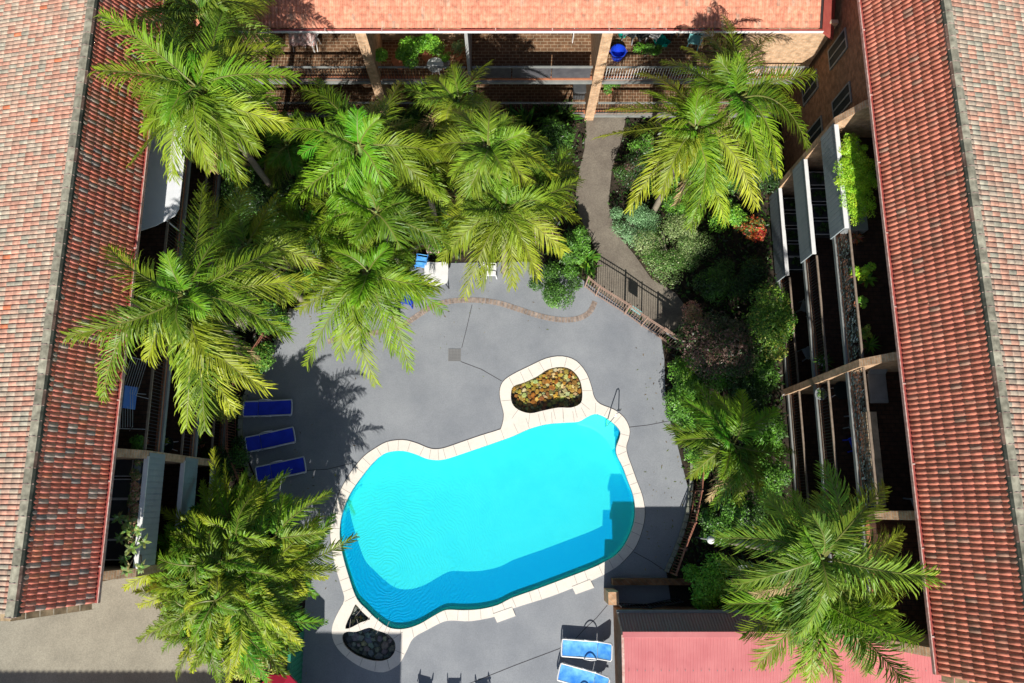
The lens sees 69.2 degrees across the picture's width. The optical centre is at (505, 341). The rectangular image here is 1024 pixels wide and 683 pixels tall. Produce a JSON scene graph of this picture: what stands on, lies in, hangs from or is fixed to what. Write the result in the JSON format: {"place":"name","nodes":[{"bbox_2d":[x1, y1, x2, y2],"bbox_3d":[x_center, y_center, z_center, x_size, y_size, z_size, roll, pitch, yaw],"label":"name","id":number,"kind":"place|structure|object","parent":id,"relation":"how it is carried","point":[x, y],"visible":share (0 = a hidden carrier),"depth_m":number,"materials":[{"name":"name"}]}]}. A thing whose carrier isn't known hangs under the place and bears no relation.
{"place":"outdoors","nodes":[
{"label":"outdoors","id":0,"kind":"place"},
{"bbox_2d":[0,577,229,682],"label":"driveway","id":1,"kind":"structure","parent":0,"point":[98,643],"depth_m":29.09,"materials":[{"name":"concrete"}]},
{"bbox_2d":[105,540,131,559],"bbox_3d":[-12.545,6.751,24.064,0.680,0.409,0.640,0,78,0],"label":"planter tray","id":2,"kind":"object","parent":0,"point":[114,550],"visible":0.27,"depth_m":23.89,"materials":[{"name":"grey plastic"}]},
{"bbox_2d":[110,499,129,518],"bbox_3d":[-12.587,5.497,24.333,0.680,0.409,0.640,0,78,0],"label":"planter tray","id":3,"kind":"object","parent":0,"point":[118,506],"visible":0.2,"depth_m":24.17,"materials":[{"name":"grey plastic"}]},
{"bbox_2d":[112,479,131,498],"bbox_3d":[-12.592,4.859,24.470,0.680,0.409,0.640,0,78,0],"label":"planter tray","id":4,"kind":"object","parent":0,"point":[121,489],"visible":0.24,"depth_m":24.30,"materials":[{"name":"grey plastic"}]},
{"bbox_2d":[114,460,134,476],"bbox_3d":[-12.619,4.165,24.618,0.680,0.409,0.640,0,78,0],"label":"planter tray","id":5,"kind":"object","parent":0,"point":[123,468],"visible":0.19,"depth_m":24.44,"materials":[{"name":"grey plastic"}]},
{"bbox_2d":[195,90,799,682],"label":"ground","id":6,"kind":"structure","parent":0,"point":[683,592],"depth_m":32.39,"materials":[{"name":"plant"}]},
{"bbox_2d":[0,0,248,620],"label":"apartment building","id":7,"kind":"structure","parent":6,"relation":"on","point":[72,183],"depth_m":21.90,"materials":[{"name":"tile"}]},
{"bbox_2d":[112,512,150,576],"bbox_3d":[-11.642,6.353,23.562,1.189,1.559,2.049,-12,78,-2],"label":"frangipani","id":8,"kind":"object","parent":7,"relation":"on","point":[132,547],"visible":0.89,"depth_m":22.98,"materials":[{"name":"green plant"}]},
{"bbox_2d":[119,390,145,430],"bbox_3d":[-12.506,2.316,24.754,0.576,0.931,1.222,-6,78,-1],"label":"laundry airer","id":9,"kind":"object","parent":7,"relation":"on","point":[132,416],"visible":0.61,"depth_m":24.30,"materials":[{"name":"white paint"}]},
{"bbox_2d":[122,385,137,409],"bbox_3d":[-12.556,1.848,24.425,0.660,0.339,0.760,0,78,0],"label":"towel","id":10,"kind":"object","parent":9,"relation":"on","point":[128,402],"visible":0.59,"depth_m":24.39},
{"bbox_2d":[125,459,143,552],"bbox_3d":[-11.835,5.190,23.613,0.496,0.448,2.950,0,78,0],"label":"ivy trough","id":11,"kind":"object","parent":7,"relation":"on","point":[133,500],"visible":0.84,"depth_m":23.56,"materials":[{"name":"green plant"}]},
{"bbox_2d":[141,111,185,230],"bbox_3d":[-12.100,-5.572,26.006,2.240,1.580,4.600,0,78,0],"label":"awning","id":12,"kind":"object","parent":7,"relation":"on","point":[161,201],"visible":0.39,"depth_m":25.11,"materials":[{"name":"white fabric"}]},
{"bbox_2d":[59,179,315,436],"bbox_3d":[-8.894,-0.330,25.836,6.297,11.737,8.027,0,78,0],"label":"palm tree","id":13,"kind":"object","parent":6,"relation":"on","point":[188,315],"visible":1,"depth_m":20.96,"materials":[{"name":"green plant"}]},
{"bbox_2d":[87,3,302,198],"bbox_3d":[-9.391,-7.111,27.221,5.906,11.748,6.634,0,78,0],"label":"palm tree","id":14,"kind":"object","parent":6,"relation":"on","point":[176,103],"visible":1,"depth_m":22.37,"materials":[{"name":"green plant"}]},
{"bbox_2d":[117,0,287,143],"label":"palm tree","id":15,"kind":"object","parent":6,"relation":"on","point":[199,8],"visible":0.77,"depth_m":24.04,"materials":[{"name":"green plant"}]},
{"bbox_2d":[201,382,244,423],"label":"shrub","id":16,"kind":"object","parent":6,"relation":"on","point":[221,414],"visible":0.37,"depth_m":29.70,"materials":[{"name":"green plant"}]},
{"bbox_2d":[201,435,250,482],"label":"shrub","id":17,"kind":"object","parent":6,"relation":"on","point":[237,454],"visible":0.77,"depth_m":29.68,"materials":[{"name":"green plant"}]},
{"bbox_2d":[122,446,359,682],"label":"cane palm","id":18,"kind":"object","parent":6,"relation":"on","point":[233,613],"visible":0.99,"depth_m":25.20,"materials":[{"name":"green plant"}]},
{"bbox_2d":[221,288,265,332],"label":"shrub","id":19,"kind":"object","parent":6,"relation":"on","point":[243,326],"visible":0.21,"depth_m":30.55,"materials":[{"name":"green plant"}]},
{"bbox_2d":[225,300,286,486],"bbox_3d":[-10.579,2.008,30.630,1.271,1.260,7.727,8,78,2],"label":"garden fence","id":20,"kind":"object","parent":6,"relation":"on","point":[227,448],"visible":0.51,"depth_m":30.27,"materials":[{"name":"orange metal"}]},
{"bbox_2d":[241,341,275,377],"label":"shrub","id":21,"kind":"object","parent":6,"relation":"on","point":[262,350],"visible":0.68,"depth_m":30.54,"materials":[{"name":"green plant"}]},
{"bbox_2d":[193,183,326,307],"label":"palm tree","id":22,"kind":"object","parent":6,"relation":"on","point":[254,230],"visible":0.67,"depth_m":24.73,"materials":[{"name":"green plant"}]},
{"bbox_2d":[220,162,302,232],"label":"tree","id":23,"kind":"object","parent":6,"relation":"on","point":[262,197],"visible":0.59,"depth_m":29.44,"materials":[{"name":"green plant"}]},
{"bbox_2d":[256,298,290,337],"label":"shrub","id":24,"kind":"object","parent":6,"relation":"on","point":[276,310],"visible":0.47,"depth_m":30.57,"materials":[{"name":"green plant"}]},
{"bbox_2d":[250,108,324,195],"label":"palm tree","id":25,"kind":"object","parent":6,"relation":"on","point":[278,157],"visible":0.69,"depth_m":28.09,"materials":[{"name":"green plant"}]},
{"bbox_2d":[280,261,321,294],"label":"shrub","id":26,"kind":"object","parent":6,"relation":"on","point":[306,271],"visible":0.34,"depth_m":30.85,"materials":[{"name":"green plant"}]},
{"bbox_2d":[265,193,348,269],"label":"palm tree","id":27,"kind":"object","parent":6,"relation":"on","point":[306,218],"visible":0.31,"depth_m":26.90,"materials":[{"name":"green plant"}]},
{"bbox_2d":[271,77,450,232],"bbox_3d":[-5.167,-6.349,28.413,6.620,9.099,5.866,0,78,0],"label":"palm tree","id":28,"kind":"object","parent":6,"relation":"on","point":[347,131],"visible":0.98,"depth_m":24.81,"materials":[{"name":"green plant"}]},
{"bbox_2d":[383,106,444,139],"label":"shrub","id":29,"kind":"object","parent":6,"relation":"on","point":[409,115],"visible":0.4,"depth_m":32.72,"materials":[{"name":"green plant"}]},
{"bbox_2d":[384,123,473,220],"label":"palm tree","id":30,"kind":"object","parent":6,"relation":"on","point":[444,200],"visible":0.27,"depth_m":26.51,"materials":[{"name":"green plant"}]},
{"bbox_2d":[409,202,455,254],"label":"shrub","id":31,"kind":"object","parent":6,"relation":"on","point":[431,248],"visible":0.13,"depth_m":31.31,"materials":[{"name":"green plant"}]},
{"bbox_2d":[398,59,499,173],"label":"palm tree","id":32,"kind":"object","parent":6,"relation":"on","point":[454,94],"visible":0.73,"depth_m":26.73,"materials":[{"name":"green plant"}]},
{"bbox_2d":[240,262,687,682],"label":"pool deck","id":33,"kind":"structure","parent":6,"relation":"on","point":[436,399],"depth_m":30.98,"materials":[{"name":"concrete"}]},
{"bbox_2d":[238,308,293,484],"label":"stone kerb","id":34,"kind":"structure","parent":33,"relation":"on","point":[247,391],"depth_m":30.94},
{"bbox_2d":[242,399,292,417],"bbox_3d":[-9.851,2.775,30.788,2.037,0.565,0.732,-3,78,-1],"label":"sun lounger","id":35,"kind":"object","parent":33,"relation":"on","point":[267,408],"visible":0.98,"depth_m":30.72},
{"bbox_2d":[245,426,295,451],"bbox_3d":[-9.658,4.044,30.516,2.037,0.565,0.732,-13,78,-3],"label":"sun lounger","id":36,"kind":"object","parent":33,"relation":"on","point":[275,438],"visible":0.99,"depth_m":30.45,"materials":[{"name":"fabric"}]},
{"bbox_2d":[255,456,306,481],"bbox_3d":[-9.150,5.221,30.264,2.037,0.565,0.732,-12,78,-3],"label":"sun lounger","id":37,"kind":"object","parent":33,"relation":"on","point":[296,465],"visible":0.83,"depth_m":30.20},
{"bbox_2d":[287,631,303,682],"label":"metal fence","id":38,"kind":"object","parent":33,"relation":"on","point":[294,666],"visible":0.66,"depth_m":28.23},
{"bbox_2d":[283,231,448,387],"bbox_3d":[-5.160,-1.046,27.963,6.256,7.754,5.866,0,78,0],"label":"palm tree","id":39,"kind":"object","parent":33,"relation":"on","point":[364,287],"visible":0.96,"depth_m":25.35,"materials":[{"name":"green plant"}]},
{"bbox_2d":[343,628,394,660],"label":"rock pond","id":40,"kind":"structure","parent":33,"relation":"in","point":[369,642],"depth_m":29.47,"materials":[{"name":"stone"}]},
{"bbox_2d":[302,166,453,271],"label":"palm tree","id":41,"kind":"object","parent":33,"relation":"on","point":[363,218],"visible":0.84,"depth_m":25.14,"materials":[{"name":"green plant"}]},
{"bbox_2d":[424,262,449,288],"bbox_3d":[-2.962,-2.831,31.914,1.042,0.723,1.082,0,78,0],"label":"patio table","id":42,"kind":"object","parent":33,"relation":"on","point":[439,270],"visible":0.75,"depth_m":31.58,"materials":[{"name":"white paint"}]},
{"bbox_2d":[327,297,596,343],"bbox_3d":[-1.863,-1.153,31.921,11.681,0.030,1.531,-5,78,-1],"label":"brick edging","id":43,"kind":"object","parent":33,"relation":"in","point":[491,301],"visible":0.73,"depth_m":31.93,"materials":[{"name":"brick"}]},
{"bbox_2d":[330,356,644,671],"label":"swimming pool","id":44,"kind":"structure","parent":33,"relation":"in","point":[513,513],"depth_m":31.00,"materials":[{"name":"tile"}]},
{"bbox_2d":[435,172,584,301],"bbox_3d":[0.122,-3.454,28.344,5.740,8.020,5.066,0,78,0],"label":"palm tree","id":45,"kind":"object","parent":33,"relation":"on","point":[492,226],"visible":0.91,"depth_m":25.22,"materials":[{"name":"green plant"}]},
{"bbox_2d":[511,367,581,412],"bbox_3d":[1.709,2.074,31.464,3.187,0.400,2.084,0,78,0],"label":"flower bed","id":46,"kind":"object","parent":33,"relation":"in","point":[559,387],"visible":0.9,"depth_m":31.56,"materials":[{"name":"plant"}]},
{"bbox_2d":[557,662,609,682],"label":"sun lounger","id":47,"kind":"object","parent":33,"relation":"on","point":[571,674],"visible":1,"depth_m":28.56,"materials":[{"name":"blue fabric"}]},
{"bbox_2d":[561,637,612,661],"bbox_3d":[3.115,11.938,28.775,1.968,0.661,0.732,4,78,1],"label":"sun lounger","id":48,"kind":"object","parent":33,"relation":"on","point":[580,648],"visible":1,"depth_m":28.74,"materials":[{"name":"blue fabric"}]},
{"bbox_2d":[664,463,693,572],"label":"stone kerb","id":49,"kind":"structure","parent":33,"relation":"on","point":[683,526],"depth_m":29.93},
{"bbox_2d":[425,99,559,224],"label":"palm tree","id":50,"kind":"object","parent":6,"relation":"on","point":[498,158],"visible":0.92,"depth_m":24.86,"materials":[{"name":"green plant"}]},
{"bbox_2d":[225,116,795,614],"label":"undergrowth","id":51,"kind":"object","parent":6,"relation":"on","point":[709,262],"visible":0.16,"depth_m":32.14,"materials":[{"name":"green plant"}]},
{"bbox_2d":[184,0,837,120],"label":"apartment building","id":52,"kind":"structure","parent":6,"relation":"on","point":[533,51],"depth_m":30.14,"materials":[{"name":"tile"}]},
{"bbox_2d":[289,28,317,51],"bbox_3d":[-8.394,-12.546,30.804,1.100,0.845,0.730,0,78,0],"label":"deck chair","id":53,"kind":"object","parent":52,"relation":"on","point":[295,39],"visible":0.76,"depth_m":30.60,"materials":[{"name":"white fabric"}]},
{"bbox_2d":[375,36,420,69],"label":"potted plant","id":54,"kind":"object","parent":52,"relation":"on","point":[407,49],"visible":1,"depth_m":29.65,"materials":[{"name":"green plant"}]},
{"bbox_2d":[414,33,445,62],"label":"potted plant","id":55,"kind":"object","parent":52,"relation":"on","point":[433,42],"visible":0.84,"depth_m":29.95,"materials":[{"name":"green plant"}]},
{"bbox_2d":[633,42,662,55],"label":"potted plant","id":56,"kind":"object","parent":52,"relation":"on","point":[648,48],"visible":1,"depth_m":30.67,"materials":[{"name":"green plant"}]},
{"bbox_2d":[500,99,545,133],"bbox_3d":[0.819,-9.859,32.921,2.340,1.153,2.135,0,78,0],"label":"bird of paradise","id":57,"kind":"object","parent":6,"relation":"on","point":[529,118],"visible":0.62,"depth_m":33.04,"materials":[{"name":"green plant"}]},
{"bbox_2d":[482,144,579,244],"bbox_3d":[0.881,-5.436,29.413,3.909,6.759,4.000,0,78,0],"label":"shrub","id":58,"kind":"object","parent":6,"relation":"on","point":[563,169],"visible":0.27,"depth_m":27.09,"materials":[{"name":"green plant"}]},
{"bbox_2d":[527,260,582,309],"bbox_3d":[2.086,-2.337,31.419,2.373,1.569,2.153,0,78,0],"label":"shrub","id":59,"kind":"object","parent":6,"relation":"on","point":[553,291],"visible":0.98,"depth_m":31.16,"materials":[{"name":"green plant"}]},
{"bbox_2d":[535,114,575,154],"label":"shrub","id":60,"kind":"object","parent":6,"relation":"on","point":[554,131],"visible":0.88,"depth_m":32.09,"materials":[{"name":"green plant"}]},
{"bbox_2d":[532,97,583,126],"bbox_3d":[2.112,-10.302,33.032,2.391,1.122,2.227,39,81,8],"label":"bird of paradise","id":61,"kind":"object","parent":6,"relation":"on","point":[565,115],"visible":0.57,"depth_m":33.15,"materials":[{"name":"green plant"}]},
{"bbox_2d":[553,225,590,266],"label":"shrub","id":62,"kind":"object","parent":6,"relation":"on","point":[578,239],"visible":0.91,"depth_m":31.29,"materials":[{"name":"green plant"}]},
{"bbox_2d":[573,249,602,283],"bbox_3d":[3.346,-3.478,31.775,1.617,0.719,1.476,35,80,7],"label":"bird of paradise","id":63,"kind":"object","parent":6,"relation":"on","point":[591,257],"visible":0.67,"depth_m":31.82,"materials":[{"name":"green plant"}]},
{"bbox_2d":[613,151,651,190],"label":"shrub","id":64,"kind":"object","parent":6,"relation":"on","point":[625,172],"visible":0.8,"depth_m":32.16,"materials":[{"name":"green plant"}]},
{"bbox_2d":[609,201,661,247],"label":"shrub","id":65,"kind":"object","parent":6,"relation":"on","point":[639,215],"visible":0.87,"depth_m":31.77,"materials":[{"name":"green plant"}]},
{"bbox_2d":[626,130,662,160],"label":"shrub","id":66,"kind":"object","parent":6,"relation":"on","point":[644,145],"visible":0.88,"depth_m":32.49,"materials":[{"name":"green plant"}]},
{"bbox_2d":[611,578,732,584],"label":"brick wall","id":67,"kind":"structure","parent":6,"relation":"on","point":[647,581],"depth_m":29.17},
{"bbox_2d":[631,211,715,288],"bbox_3d":[7.127,-4.001,31.639,3.364,1.838,2.943,-34,80,-7],"label":"shrub","id":68,"kind":"object","parent":6,"relation":"on","point":[683,237],"visible":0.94,"depth_m":31.21,"materials":[{"name":"green plant"}]},
{"bbox_2d":[662,354,705,411],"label":"shrub","id":69,"kind":"object","parent":6,"relation":"on","point":[687,379],"visible":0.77,"depth_m":30.09,"materials":[{"name":"green plant"}]},
{"bbox_2d":[662,188,706,221],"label":"shrub","id":70,"kind":"object","parent":6,"relation":"on","point":[670,201],"visible":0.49,"depth_m":31.77,"materials":[{"name":"green plant"}]},
{"bbox_2d":[593,71,776,234],"bbox_3d":[6.264,-6.086,28.564,6.596,8.692,5.279,28,79,6],"label":"palm tree","id":71,"kind":"object","parent":6,"relation":"on","point":[693,161],"visible":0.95,"depth_m":25.09,"materials":[{"name":"green plant"}]},
{"bbox_2d":[665,398,705,432],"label":"shrub","id":72,"kind":"object","parent":6,"relation":"on","point":[675,415],"visible":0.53,"depth_m":29.91,"materials":[{"name":"green plant"}]},
{"bbox_2d":[669,473,703,575],"bbox_3d":[7.350,7.034,29.552,0.310,1.260,4.589,17,78,4],"label":"garden fence","id":73,"kind":"object","parent":6,"relation":"on","point":[692,530],"visible":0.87,"depth_m":29.22,"materials":[{"name":"orange metal"}]},
{"bbox_2d":[681,300,702,324],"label":"shrub","id":74,"kind":"object","parent":6,"relation":"on","point":[692,311],"visible":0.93,"depth_m":30.65,"materials":[{"name":"brown plant"}]},
{"bbox_2d":[684,445,712,478],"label":"shrub","id":75,"kind":"object","parent":6,"relation":"on","point":[692,453],"visible":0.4,"depth_m":29.64,"materials":[{"name":"green plant"}]},
{"bbox_2d":[681,552,742,609],"bbox_3d":[7.940,9.329,28.749,2.160,1.895,2.149,-25,79,-5],"label":"shrub","id":76,"kind":"object","parent":6,"relation":"on","point":[708,589],"visible":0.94,"depth_m":28.21,"materials":[{"name":"green plant"}]},
{"bbox_2d":[694,349,734,392],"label":"shrub","id":77,"kind":"object","parent":6,"relation":"on","point":[721,384],"visible":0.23,"depth_m":29.91,"materials":[{"name":"green plant"}]},
{"bbox_2d":[690,266,740,305],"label":"shrub","id":78,"kind":"object","parent":6,"relation":"on","point":[711,286],"visible":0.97,"depth_m":30.78,"materials":[{"name":"green plant"}]},
{"bbox_2d":[672,309,762,383],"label":"tree","id":79,"kind":"object","parent":6,"relation":"on","point":[723,334],"visible":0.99,"depth_m":28.36,"materials":[{"name":"brown plant"}]},
{"bbox_2d":[708,197,749,232],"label":"shrub","id":80,"kind":"object","parent":6,"relation":"on","point":[736,215],"visible":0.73,"depth_m":31.63,"materials":[{"name":"green plant"}]},
{"bbox_2d":[663,379,796,511],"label":"palm tree","id":81,"kind":"object","parent":6,"relation":"on","point":[729,457],"visible":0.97,"depth_m":26.04,"materials":[{"name":"green plant"}]},
{"bbox_2d":[697,491,769,546],"bbox_3d":[8.937,6.770,28.966,2.944,2.539,1.807,-24,79,-5],"label":"shrub","id":82,"kind":"object","parent":6,"relation":"on","point":[749,509],"visible":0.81,"depth_m":28.35,"materials":[{"name":"green plant"}]},
{"bbox_2d":[698,255,772,301],"bbox_3d":[9.659,-2.654,31.388,3.123,1.763,2.160,0,78,0],"label":"shrub","id":83,"kind":"object","parent":6,"relation":"on","point":[748,281],"visible":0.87,"depth_m":30.91,"materials":[{"name":"green plant"}]},
{"bbox_2d":[661,14,817,194],"bbox_3d":[8.179,-7.862,28.412,5.796,9.735,6.270,0,78,0],"label":"palm tree","id":84,"kind":"object","parent":6,"relation":"on","point":[725,76],"visible":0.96,"depth_m":24.50,"materials":[{"name":"green plant"}]},
{"bbox_2d":[733,214,766,242],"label":"shrub","id":85,"kind":"object","parent":6,"relation":"on","point":[754,229],"visible":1,"depth_m":31.47,"materials":[{"name":"red plant"}]},
{"bbox_2d":[723,367,781,431],"bbox_3d":[9.810,2.325,29.887,2.518,2.603,2.830,0,78,0],"label":"shrub","id":86,"kind":"object","parent":6,"relation":"on","point":[753,396],"visible":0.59,"depth_m":29.11,"materials":[{"name":"green plant"}]},
{"bbox_2d":[737,347,779,395],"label":"shrub","id":87,"kind":"object","parent":6,"relation":"on","point":[764,370],"visible":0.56,"depth_m":29.09,"materials":[{"name":"green plant"}]},
{"bbox_2d":[741,142,787,194],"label":"shrub","id":88,"kind":"object","parent":6,"relation":"on","point":[773,180],"visible":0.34,"depth_m":31.73,"materials":[{"name":"green plant"}]},
{"bbox_2d":[751,412,787,457],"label":"shrub","id":89,"kind":"object","parent":6,"relation":"on","point":[770,437],"visible":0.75,"depth_m":29.20,"materials":[{"name":"green plant"}]},
{"bbox_2d":[742,279,797,362],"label":"tree","id":90,"kind":"object","parent":6,"relation":"on","point":[774,319],"visible":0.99,"depth_m":28.60,"materials":[{"name":"green plant"}]},
{"bbox_2d":[747,456,793,498],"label":"shrub","id":91,"kind":"object","parent":6,"relation":"on","point":[779,475],"visible":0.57,"depth_m":29.00,"materials":[{"name":"green plant"}]},
{"bbox_2d":[613,606,968,682],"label":"pool house","id":92,"kind":"structure","parent":6,"relation":"on","point":[677,644],"depth_m":25.99,"materials":[{"name":"paint"}]},
{"bbox_2d":[717,553,925,682],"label":"palm tree","id":93,"kind":"object","parent":6,"relation":"on","point":[776,606],"visible":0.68,"depth_m":21.54,"materials":[{"name":"green plant"}]},
{"bbox_2d":[711,459,945,647],"bbox_3d":[9.104,6.832,24.671,5.657,10.890,4.694,-33,80,-7],"label":"palm tree","id":94,"kind":"object","parent":6,"relation":"on","point":[802,536],"visible":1,"depth_m":20.34,"materials":[{"name":"green plant"}]},
{"bbox_2d":[768,0,1023,682],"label":"apartment building","id":95,"kind":"structure","parent":6,"relation":"on","point":[923,100],"depth_m":22.41,"materials":[{"name":"tile"}]},
{"bbox_2d":[801,68,818,106],"bbox_3d":[12.523,-10.451,30.563,0.045,1.500,0.840,0,78,0],"label":"window","id":96,"kind":"structure","parent":95,"relation":"in","point":[807,94],"depth_m":30.59,"materials":[{"name":"black glass"}]},
{"bbox_2d":[806,115,822,146],"bbox_3d":[12.523,-8.426,30.108,0.045,1.500,0.840,0,78,0],"label":"window","id":97,"kind":"structure","parent":95,"relation":"in","point":[815,130],"depth_m":30.00,"materials":[{"name":"black glass"}]},
{"bbox_2d":[827,27,847,70],"bbox_3d":[12.523,-11.032,28.020,0.045,1.500,0.840,0,78,0],"label":"window","id":98,"kind":"structure","parent":95,"relation":"in","point":[837,49],"depth_m":27.96,"materials":[{"name":"black glass"}]},
{"bbox_2d":[831,81,851,117],"bbox_3d":[12.523,-8.930,27.679,0.045,1.500,0.840,0,78,0],"label":"window","id":99,"kind":"structure","parent":95,"relation":"in","point":[840,103],"depth_m":27.59,"materials":[{"name":"black glass"}]},
{"bbox_2d":[833,132,877,233],"bbox_3d":[12.284,-5.643,26.245,1.668,1.340,3.516,0,78,0],"label":"fern hedge","id":100,"kind":"object","parent":95,"relation":"on","point":[856,182],"visible":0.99,"depth_m":25.84,"materials":[{"name":"green plant"}]},
{"bbox_2d":[849,262,875,280],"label":"potted plant","id":101,"kind":"object","parent":95,"relation":"on","point":[866,270],"visible":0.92,"depth_m":25.41,"materials":[{"name":"green plant"}]},
{"bbox_2d":[860,412,885,506],"bbox_3d":[12.205,3.908,24.668,0.350,0.419,3.100,0,78,0],"label":"planter box","id":102,"kind":"object","parent":95,"relation":"on","point":[876,447],"visible":0.5,"depth_m":24.56,"materials":[{"name":"beige brick"}]},
{"bbox_2d":[576,117,687,333],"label":"path","id":103,"kind":"structure","parent":0,"point":[622,273],"depth_m":32.59,"materials":[{"name":"concrete"}]},
{"bbox_2d":[809,172,824,187],"bbox_3d":[12.362,-6.447,29.593,0.880,0.631,0.580,0,78,0],"label":"planter tray","id":104,"kind":"object","parent":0,"point":[817,180],"visible":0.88,"depth_m":29.46,"materials":[{"name":"grey plastic"}]},
{"bbox_2d":[810,188,826,203],"bbox_3d":[12.382,-5.770,29.442,0.880,0.641,0.580,0,78,0],"label":"planter tray","id":105,"kind":"object","parent":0,"point":[818,195],"visible":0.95,"depth_m":29.32,"materials":[{"name":"grey plastic"}]},
{"bbox_2d":[812,204,827,220],"bbox_3d":[12.401,-5.098,29.296,0.880,0.646,0.580,0,78,0],"label":"planter tray","id":106,"kind":"object","parent":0,"point":[820,212],"visible":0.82,"depth_m":29.18,"materials":[{"name":"grey plastic"}]},
{"bbox_2d":[813,221,829,237],"bbox_3d":[12.420,-4.434,29.151,0.880,0.651,0.580,0,78,0],"label":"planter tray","id":107,"kind":"object","parent":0,"point":[821,229],"visible":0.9,"depth_m":29.04,"materials":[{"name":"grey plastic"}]},
{"bbox_2d":[866,369,888,402],"bbox_3d":[12.555,1.376,25.018,0.600,0.798,1.392,0,78,0],"label":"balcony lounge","id":108,"kind":"object","parent":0,"point":[877,385],"visible":0.76,"depth_m":25.00,"materials":[{"name":"grey fabric"}]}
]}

